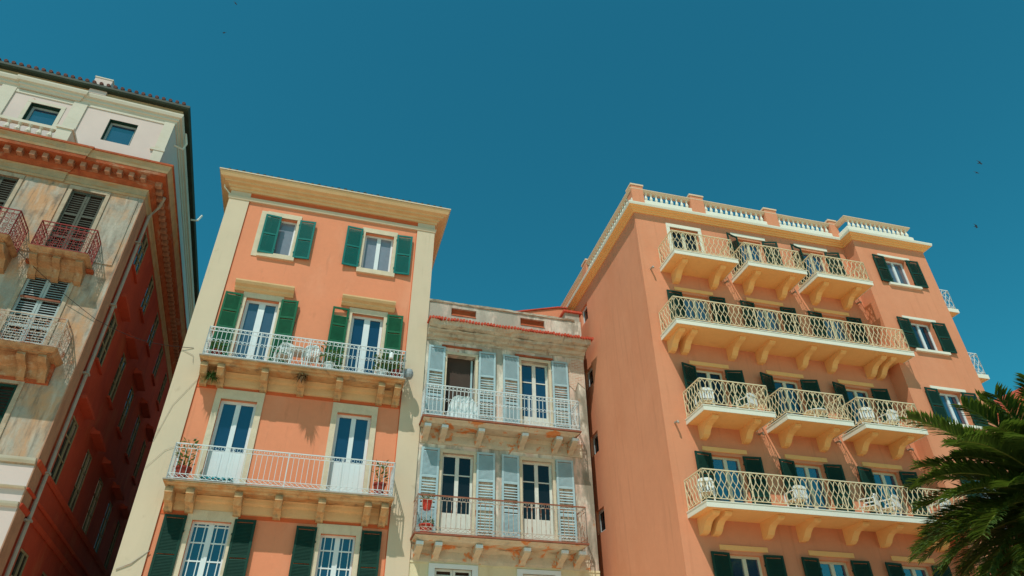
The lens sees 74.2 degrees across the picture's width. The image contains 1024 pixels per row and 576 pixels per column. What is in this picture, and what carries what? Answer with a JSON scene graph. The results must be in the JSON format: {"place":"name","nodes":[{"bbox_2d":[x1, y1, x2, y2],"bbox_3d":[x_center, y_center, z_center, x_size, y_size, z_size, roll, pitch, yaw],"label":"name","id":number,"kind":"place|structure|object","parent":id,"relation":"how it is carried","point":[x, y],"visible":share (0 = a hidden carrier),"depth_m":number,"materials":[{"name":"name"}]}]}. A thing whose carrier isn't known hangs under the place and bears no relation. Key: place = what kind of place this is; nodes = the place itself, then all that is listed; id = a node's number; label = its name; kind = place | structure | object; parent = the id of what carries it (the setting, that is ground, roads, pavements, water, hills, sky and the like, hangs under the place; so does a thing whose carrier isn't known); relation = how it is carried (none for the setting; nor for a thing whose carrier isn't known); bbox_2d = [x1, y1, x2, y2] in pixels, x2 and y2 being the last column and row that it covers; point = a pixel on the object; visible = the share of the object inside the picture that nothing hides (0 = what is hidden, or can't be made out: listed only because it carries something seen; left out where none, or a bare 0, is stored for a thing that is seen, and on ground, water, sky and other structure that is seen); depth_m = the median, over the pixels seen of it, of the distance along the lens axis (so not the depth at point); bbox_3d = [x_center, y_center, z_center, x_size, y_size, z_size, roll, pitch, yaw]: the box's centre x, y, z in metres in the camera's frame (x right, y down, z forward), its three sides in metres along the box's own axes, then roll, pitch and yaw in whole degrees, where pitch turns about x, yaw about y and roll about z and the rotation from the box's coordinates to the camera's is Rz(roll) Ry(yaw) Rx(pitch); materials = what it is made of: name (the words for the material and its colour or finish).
{"place":"outdoors","nodes":[
{"label":"outdoors","id":0,"kind":"place"},
{"bbox_2d":[0,0,1023,399],"label":"sky","id":1,"kind":"structure","parent":0,"point":[531,122],"materials":[{"name":"blue"}]},
{"bbox_2d":[994,387,1023,421],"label":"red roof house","id":2,"kind":"structure","parent":0,"point":[1010,396],"depth_m":33.94,"materials":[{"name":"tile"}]},
{"label":"ground","id":3,"kind":"structure","parent":0,"visible":0},
{"bbox_2d":[0,58,202,575],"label":"corner house","id":4,"kind":"structure","parent":3,"relation":"on","point":[98,220],"depth_m":24.30,"materials":[{"name":"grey paint"}]},
{"bbox_2d":[11,548,28,575],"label":"window","id":5,"kind":"structure","parent":4,"relation":"in","point":[22,558],"depth_m":19.63,"materials":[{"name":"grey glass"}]},
{"bbox_2d":[25,106,58,125],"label":"window","id":6,"kind":"structure","parent":4,"relation":"in","point":[39,115],"depth_m":25.82,"materials":[{"name":"blue glass"}]},
{"bbox_2d":[51,415,78,483],"bbox_3d":[-14.277,5.155,21.570,0.087,2.035,1.012,11,-37,-16],"label":"window","id":7,"kind":"structure","parent":4,"relation":"in","point":[66,445],"depth_m":21.64,"materials":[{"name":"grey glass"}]},
{"bbox_2d":[68,449,91,512],"bbox_3d":[-15.283,6.808,23.924,0.087,2.035,1.012,11,-37,-16],"label":"window","id":8,"kind":"structure","parent":4,"relation":"in","point":[86,463],"depth_m":24.00,"materials":[{"name":"grey glass"}]},
{"bbox_2d":[82,478,102,534],"bbox_3d":[-16.291,8.460,26.276,0.087,2.035,1.012,11,-37,-16],"label":"window","id":9,"kind":"structure","parent":4,"relation":"in","point":[96,495],"depth_m":26.36,"materials":[{"name":"grey glass"}]},
{"bbox_2d":[15,248,189,347],"bbox_3d":[-13.722,0.120,22.409,6.643,2.958,0.037,14,-38,-20],"label":"overhead cable","id":10,"kind":"object","parent":4,"relation":"attached to","point":[89,314],"visible":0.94,"depth_m":22.00,"materials":[{"name":"black rubber"}]},
{"bbox_2d":[94,501,112,552],"bbox_3d":[-17.301,10.113,28.629,0.087,2.035,1.012,11,-37,-16],"label":"window","id":11,"kind":"structure","parent":4,"relation":"in","point":[109,509],"depth_m":28.72,"materials":[{"name":"grey glass"}]},
{"bbox_2d":[97,312,117,366],"bbox_3d":[-14.302,1.842,23.886,0.087,1.870,1.012,11,-37,-16],"label":"window","id":12,"kind":"structure","parent":4,"relation":"in","point":[110,332],"depth_m":23.97,"materials":[{"name":"grey glass"}]},
{"bbox_2d":[104,520,120,569],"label":"window","id":13,"kind":"structure","parent":4,"relation":"in","point":[118,526],"depth_m":31.10,"materials":[{"name":"grey glass"}]},
{"bbox_2d":[108,353,126,401],"bbox_3d":[-15.308,3.494,26.240,0.087,1.870,1.012,11,-37,-16],"label":"window","id":14,"kind":"structure","parent":4,"relation":"in","point":[121,367],"depth_m":26.33,"materials":[{"name":"grey glass"}]},
{"bbox_2d":[103,123,136,145],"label":"window","id":15,"kind":"structure","parent":4,"relation":"in","point":[121,134],"depth_m":26.54,"materials":[{"name":"blue glass"}]},
{"bbox_2d":[118,387,133,431],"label":"window","id":16,"kind":"structure","parent":4,"relation":"in","point":[131,394],"depth_m":28.69,"materials":[{"name":"grey glass"}]},
{"bbox_2d":[126,415,140,456],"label":"window","id":17,"kind":"structure","parent":4,"relation":"in","point":[138,421],"depth_m":31.08,"materials":[{"name":"grey glass"}]},
{"bbox_2d":[133,439,145,478],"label":"window","id":18,"kind":"structure","parent":4,"relation":"in","point":[144,443],"depth_m":33.42,"materials":[{"name":"grey glass"}]},
{"bbox_2d":[133,232,147,273],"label":"window","id":19,"kind":"structure","parent":4,"relation":"in","point":[144,244],"depth_m":26.21,"materials":[{"name":"grey glass"}]},
{"bbox_2d":[141,274,153,313],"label":"window","id":20,"kind":"structure","parent":4,"relation":"in","point":[150,288],"depth_m":28.58,"materials":[{"name":"grey glass"}]},
{"bbox_2d":[147,312,158,348],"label":"window","id":21,"kind":"structure","parent":4,"relation":"in","point":[156,322],"depth_m":30.91,"materials":[{"name":"grey glass"}]},
{"bbox_2d":[153,345,163,377],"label":"window","id":22,"kind":"structure","parent":4,"relation":"in","point":[161,352],"depth_m":33.28,"materials":[{"name":"grey glass"}]},
{"bbox_2d":[157,373,166,403],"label":"window","id":23,"kind":"structure","parent":4,"relation":"in","point":[165,378],"depth_m":35.63,"materials":[{"name":"grey glass"}]},
{"bbox_2d":[111,167,450,575],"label":"peach house","id":24,"kind":"structure","parent":3,"relation":"on","point":[304,264],"depth_m":22.64,"materials":[{"name":"orange paint"}]},
{"bbox_2d":[174,438,200,478],"bbox_3d":[-9.725,5.072,20.180,0.703,1.313,0.760,9,-36,-13],"label":"potted plant","id":25,"kind":"object","parent":24,"relation":"on","point":[183,468],"visible":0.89,"depth_m":19.97,"materials":[{"name":"green plant"}]},
{"bbox_2d":[179,521,230,575],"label":"window","id":26,"kind":"structure","parent":24,"relation":"in","point":[207,541],"depth_m":19.70,"materials":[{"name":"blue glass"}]},
{"bbox_2d":[200,370,219,384],"bbox_3d":[-9.742,2.911,21.801,0.877,0.641,0.491,9,-36,-13],"label":"wall fern","id":27,"kind":"object","parent":24,"relation":"attached to","point":[213,375],"depth_m":21.91,"materials":[{"name":"green plant"}]},
{"bbox_2d":[200,476,233,482],"bbox_3d":[-8.750,5.667,20.114,0.919,0.184,0.435,9,-36,-13],"label":"turquoise towel","id":28,"kind":"object","parent":24,"relation":"on","point":[212,478],"visible":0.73,"depth_m":20.05,"materials":[{"name":"fabric"}]},
{"bbox_2d":[207,340,228,354],"bbox_3d":[-9.768,2.028,22.417,0.673,0.748,0.585,9,-36,-13],"label":"potted plant","id":29,"kind":"object","parent":24,"relation":"on","point":[220,347],"visible":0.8,"depth_m":22.35,"materials":[{"name":"green plant"}]},
{"bbox_2d":[203,400,256,483],"bbox_3d":[-8.985,5.008,21.523,1.133,2.970,0.087,9,-36,-13],"label":"balcony door","id":30,"kind":"structure","parent":24,"relation":"in","point":[234,421],"depth_m":21.67,"materials":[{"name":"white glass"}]},
{"bbox_2d":[232,300,278,359],"bbox_3d":[-9.044,1.718,23.824,1.133,2.904,0.087,9,-36,-13],"label":"balcony door","id":31,"kind":"structure","parent":24,"relation":"in","point":[257,316],"depth_m":24.06,"materials":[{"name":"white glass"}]},
{"bbox_2d":[267,219,296,255],"bbox_3d":[-9.032,-1.879,26.388,1.012,1.815,0.066,9,-36,-13],"label":"window","id":32,"kind":"structure","parent":24,"relation":"in","point":[286,233],"depth_m":26.48,"materials":[{"name":"white glass"}]},
{"bbox_2d":[273,342,293,362],"bbox_3d":[-7.764,2.361,23.010,0.549,0.881,0.562,22,-41,-29],"label":"garden chair","id":33,"kind":"object","parent":24,"relation":"on","point":[281,355],"visible":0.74,"depth_m":22.97,"materials":[{"name":"white plastic"}]},
{"bbox_2d":[286,346,307,364],"bbox_3d":[-7.335,2.475,23.028,0.792,0.712,0.772,9,-36,-13],"label":"plastic table","id":34,"kind":"object","parent":24,"relation":"on","point":[300,353],"visible":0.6,"depth_m":23.02,"materials":[{"name":"white plastic"}]},
{"bbox_2d":[291,373,310,383],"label":"wall fern","id":35,"kind":"object","parent":24,"relation":"attached to","point":[300,376],"depth_m":22.39,"materials":[{"name":"brown plant"}]},
{"bbox_2d":[304,345,323,366],"bbox_3d":[-6.808,2.479,23.189,0.549,0.881,0.562,-3,-35,3],"label":"garden chair","id":36,"kind":"object","parent":24,"relation":"on","point":[312,358],"visible":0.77,"depth_m":23.13,"materials":[{"name":"white plastic"}]},
{"bbox_2d":[318,343,344,367],"bbox_3d":[-6.226,2.459,23.268,0.948,0.972,0.967,9,-36,-13],"label":"potted plant","id":37,"kind":"object","parent":24,"relation":"on","point":[328,362],"visible":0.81,"depth_m":23.21,"materials":[{"name":"green plant"}]},
{"bbox_2d":[315,535,355,575],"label":"window","id":38,"kind":"structure","parent":24,"relation":"in","point":[335,553],"depth_m":20.56,"materials":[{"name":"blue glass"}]},
{"bbox_2d":[326,414,370,493],"bbox_3d":[-5.393,5.592,22.360,1.144,2.926,0.087,9,-36,-13],"label":"balcony door","id":39,"kind":"structure","parent":24,"relation":"in","point":[351,435],"depth_m":22.49,"materials":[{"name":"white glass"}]},
{"bbox_2d":[344,315,382,373],"bbox_3d":[-5.420,2.303,24.672,1.166,2.871,0.087,9,-36,-13],"label":"balcony door","id":40,"kind":"structure","parent":24,"relation":"in","point":[364,331],"depth_m":24.93,"materials":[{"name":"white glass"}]},
{"bbox_2d":[361,235,392,271],"bbox_3d":[-5.422,-1.304,27.230,1.144,1.837,0.087,9,-36,-13],"label":"window","id":41,"kind":"structure","parent":24,"relation":"in","point":[377,251],"depth_m":27.28,"materials":[{"name":"white glass"}]},
{"bbox_2d":[372,460,388,494],"bbox_3d":[-4.168,6.018,21.453,0.679,1.152,0.687,9,-36,-13],"label":"potted plant","id":42,"kind":"object","parent":24,"relation":"on","point":[380,485],"visible":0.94,"depth_m":21.30,"materials":[{"name":"green plant"}]},
{"bbox_2d":[372,350,393,374],"bbox_3d":[-4.550,2.769,23.784,0.863,1.036,0.787,9,-36,-13],"label":"potted plant","id":43,"kind":"object","parent":24,"relation":"on","point":[381,366],"visible":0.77,"depth_m":23.70,"materials":[{"name":"green plant"}]},
{"bbox_2d":[387,353,405,376],"bbox_3d":[-4.085,2.818,23.849,0.704,1.024,0.740,-17,-38,22],"label":"potted plant","id":44,"kind":"object","parent":24,"relation":"on","point":[397,371],"visible":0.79,"depth_m":23.71,"materials":[{"name":"green plant"}]},
{"bbox_2d":[404,369,412,379],"bbox_3d":[-3.640,3.020,23.788,0.329,0.374,0.330,-18,-39,23],"label":"satellite dish","id":45,"kind":"object","parent":24,"relation":"attached to","point":[408,374],"visible":0.97,"depth_m":23.67,"materials":[{"name":"grey metal"}]},
{"bbox_2d":[408,299,599,575],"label":"weathered house","id":46,"kind":"structure","parent":3,"relation":"on","point":[504,480],"depth_m":23.60,"materials":[{"name":"paint"}]},
{"bbox_2d":[418,516,434,531],"bbox_3d":[-2.678,7.420,21.074,0.559,0.491,0.574,9,-36,-13],"label":"potted plant","id":47,"kind":"object","parent":46,"relation":"on","point":[427,524],"visible":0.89,"depth_m":20.90,"materials":[{"name":"green plant"}]},
{"bbox_2d":[421,495,432,510],"bbox_3d":[-2.696,6.777,21.394,0.426,0.460,0.448,9,-36,-13],"label":"hanging planter","id":48,"kind":"object","parent":46,"relation":"hanging from","point":[426,507],"visible":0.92,"depth_m":21.27,"materials":[{"name":"red plastic"}]},
{"bbox_2d":[438,454,472,534],"bbox_3d":[-1.881,6.979,22.577,1.089,2.882,0.087,9,-36,-13],"label":"balcony door","id":49,"kind":"structure","parent":46,"relation":"in","point":[456,478],"depth_m":22.70,"materials":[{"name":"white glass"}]},
{"bbox_2d":[447,395,477,419],"bbox_3d":[-1.703,4.169,23.506,1.170,0.915,0.146,9,-36,-13],"label":"laundry sheet","id":50,"kind":"object","parent":46,"relation":"on","point":[462,407],"visible":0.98,"depth_m":23.51,"materials":[{"name":"white fabric"}]},
{"bbox_2d":[470,361,472,397],"bbox_3d":[-1.602,4.098,25.188,0.066,2.805,0.660,9,-36,-13],"label":"open door leaf","id":51,"kind":"structure","parent":46,"relation":"in","point":[471,361],"depth_m":25.28,"materials":[{"name":"blue paint"}]},
{"bbox_2d":[521,363,548,426],"bbox_3d":[0.829,4.213,25.485,1.089,3.014,0.087,9,-36,-13],"label":"balcony door","id":52,"kind":"structure","parent":46,"relation":"in","point":[534,377],"depth_m":25.72,"materials":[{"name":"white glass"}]},
{"bbox_2d":[522,462,553,540],"bbox_3d":[0.844,7.395,23.202,1.111,2.882,0.087,9,-36,-13],"label":"balcony door","id":53,"kind":"structure","parent":46,"relation":"in","point":[536,477],"depth_m":23.34,"materials":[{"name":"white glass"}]},
{"bbox_2d":[560,183,1006,575],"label":"salmon apartment block","id":54,"kind":"structure","parent":3,"relation":"on","point":[789,325],"depth_m":22.35,"materials":[{"name":"orange paint"}]},
{"bbox_2d":[583,306,587,322],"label":"window","id":55,"kind":"structure","parent":54,"relation":"in","point":[585,314],"depth_m":29.10,"materials":[{"name":"white glass"}]},
{"bbox_2d":[588,368,592,386],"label":"window","id":56,"kind":"structure","parent":54,"relation":"in","point":[590,374],"depth_m":27.37,"materials":[{"name":"black glass"}]},
{"bbox_2d":[593,433,598,454],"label":"window","id":57,"kind":"structure","parent":54,"relation":"in","point":[595,439],"depth_m":25.75,"materials":[{"name":"black glass"}]},
{"bbox_2d":[599,508,605,532],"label":"window","id":58,"kind":"structure","parent":54,"relation":"in","point":[601,514],"depth_m":24.11,"materials":[{"name":"black glass"}]},
{"bbox_2d":[671,231,698,252],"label":"balcony door","id":59,"kind":"structure","parent":54,"relation":"in","point":[674,235],"depth_m":25.01,"materials":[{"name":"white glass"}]},
{"bbox_2d":[683,296,710,322],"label":"balcony door","id":60,"kind":"structure","parent":54,"relation":"in","point":[691,304],"depth_m":23.27,"materials":[{"name":"blue glass"}]},
{"bbox_2d":[695,387,714,407],"bbox_3d":[5.821,3.441,20.373,0.474,0.761,0.486,2,-35,-4],"label":"plastic chair","id":61,"kind":"object","parent":54,"relation":"on","point":[711,391],"visible":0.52,"depth_m":20.32,"materials":[{"name":"white plastic"}]},
{"bbox_2d":[697,477,715,501],"bbox_3d":[5.374,5.672,18.668,0.474,0.761,0.486,-9,-36,12],"label":"plastic chair","id":62,"kind":"object","parent":54,"relation":"on","point":[708,491],"visible":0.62,"depth_m":18.59,"materials":[{"name":"white plastic"}]},
{"bbox_2d":[696,370,727,406],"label":"balcony door","id":63,"kind":"structure","parent":54,"relation":"in","point":[703,374],"depth_m":21.64,"materials":[{"name":"white glass"}]},
{"bbox_2d":[712,456,747,502],"bbox_3d":[6.323,5.803,19.712,0.988,1.786,0.075,8,-36,-12],"label":"balcony door","id":64,"kind":"structure","parent":54,"relation":"in","point":[721,463],"depth_m":19.87,"materials":[{"name":"blue glass"}]},
{"bbox_2d":[730,555,762,575],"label":"window","id":65,"kind":"structure","parent":54,"relation":"in","point":[741,565],"depth_m":18.48,"materials":[{"name":"blue glass"}]},
{"bbox_2d":[736,393,757,409],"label":"plastic chair","id":66,"kind":"object","parent":54,"relation":"on","point":[751,399],"visible":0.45,"depth_m":20.64,"materials":[{"name":"white plastic"}]},
{"bbox_2d":[738,241,762,262],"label":"balcony door","id":67,"kind":"structure","parent":54,"relation":"in","point":[746,247],"depth_m":25.57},
{"bbox_2d":[755,307,782,332],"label":"balcony door","id":68,"kind":"structure","parent":54,"relation":"in","point":[759,313],"depth_m":23.85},
{"bbox_2d":[774,380,803,414],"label":"balcony door","id":69,"kind":"structure","parent":54,"relation":"in","point":[784,384],"depth_m":22.16,"materials":[{"name":"blue glass"}]},
{"bbox_2d":[784,485,808,507],"bbox_3d":[8.099,6.052,19.240,0.474,0.761,0.486,8,-36,-12],"label":"plastic chair","id":70,"kind":"object","parent":54,"relation":"on","point":[801,496],"visible":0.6,"depth_m":19.19,"materials":[{"name":"white plastic"}]},
{"bbox_2d":[795,464,830,509],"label":"balcony door","id":71,"kind":"structure","parent":54,"relation":"in","point":[802,470],"depth_m":20.49,"materials":[{"name":"blue glass"}]},
{"bbox_2d":[802,252,825,275],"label":"balcony door","id":72,"kind":"structure","parent":54,"relation":"in","point":[805,255],"depth_m":26.14,"materials":[{"name":"white wood"}]},
{"bbox_2d":[803,408,825,417],"bbox_3d":[9.336,3.975,20.795,0.684,0.332,0.667,8,-36,-12],"label":"plastic table","id":73,"kind":"object","parent":54,"relation":"on","point":[819,410],"visible":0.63,"depth_m":20.73,"materials":[{"name":"white plastic"}]},
{"bbox_2d":[819,561,848,575],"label":"window","id":74,"kind":"structure","parent":54,"relation":"in","point":[828,568],"depth_m":19.09,"materials":[{"name":"blue glass"}]},
{"bbox_2d":[823,317,848,341],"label":"balcony door","id":75,"kind":"structure","parent":54,"relation":"in","point":[826,324],"depth_m":24.43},
{"bbox_2d":[846,389,876,425],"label":"balcony door","id":76,"kind":"structure","parent":54,"relation":"in","point":[851,393],"depth_m":22.84,"materials":[{"name":"blue glass"}]},
{"bbox_2d":[855,407,875,425],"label":"plastic chair","id":77,"kind":"object","parent":54,"relation":"on","point":[869,416],"visible":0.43,"depth_m":21.53,"materials":[{"name":"white plastic"}]},
{"bbox_2d":[859,493,880,513],"bbox_3d":[10.518,6.457,19.847,0.485,0.761,0.474,-26,-42,32],"label":"plastic chair","id":78,"kind":"object","parent":54,"relation":"on","point":[876,503],"visible":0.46,"depth_m":19.81,"materials":[{"name":"white plastic"}]},
{"bbox_2d":[877,409,899,425],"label":"plastic chair","id":79,"kind":"object","parent":54,"relation":"on","point":[893,417],"visible":0.41,"depth_m":21.68,"materials":[{"name":"white plastic"}]},
{"bbox_2d":[878,494,901,515],"bbox_3d":[11.167,6.533,19.962,0.474,0.761,0.486,25,-42,-32],"label":"plastic chair","id":80,"kind":"object","parent":54,"relation":"on","point":[894,505],"visible":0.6,"depth_m":19.92,"materials":[{"name":"white plastic"}]},
{"bbox_2d":[872,472,907,515],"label":"balcony door","id":81,"kind":"structure","parent":54,"relation":"in","point":[880,478],"depth_m":21.14,"materials":[{"name":"blue glass"}]},
{"bbox_2d":[886,261,909,284],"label":"window","id":82,"kind":"structure","parent":54,"relation":"in","point":[898,274],"depth_m":26.22,"materials":[{"name":"glass"}]},
{"bbox_2d":[902,566,928,575],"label":"window","id":83,"kind":"structure","parent":54,"relation":"in","point":[909,571],"depth_m":19.71,"materials":[{"name":"blue glass"}]},
{"bbox_2d":[911,323,937,350],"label":"window","id":84,"kind":"structure","parent":54,"relation":"in","point":[923,335],"depth_m":24.57,"materials":[{"name":"glass"}]},
{"bbox_2d":[928,498,950,515],"bbox_3d":[12.880,6.739,20.275,0.474,0.761,0.486,8,-36,-12],"label":"plastic chair","id":85,"kind":"object","parent":54,"relation":"on","point":[944,503],"visible":0.2,"depth_m":20.27,"materials":[{"name":"white plastic"}]},
{"bbox_2d":[940,393,968,424],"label":"window","id":86,"kind":"structure","parent":54,"relation":"in","point":[947,399],"depth_m":22.94,"materials":[{"name":"glass"}]},
{"bbox_2d":[896,373,1023,575],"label":"palm tree","id":87,"kind":"object","parent":3,"relation":"on","point":[996,514],"visible":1,"depth_m":14.55,"materials":[{"name":"green plant"}]}
]}

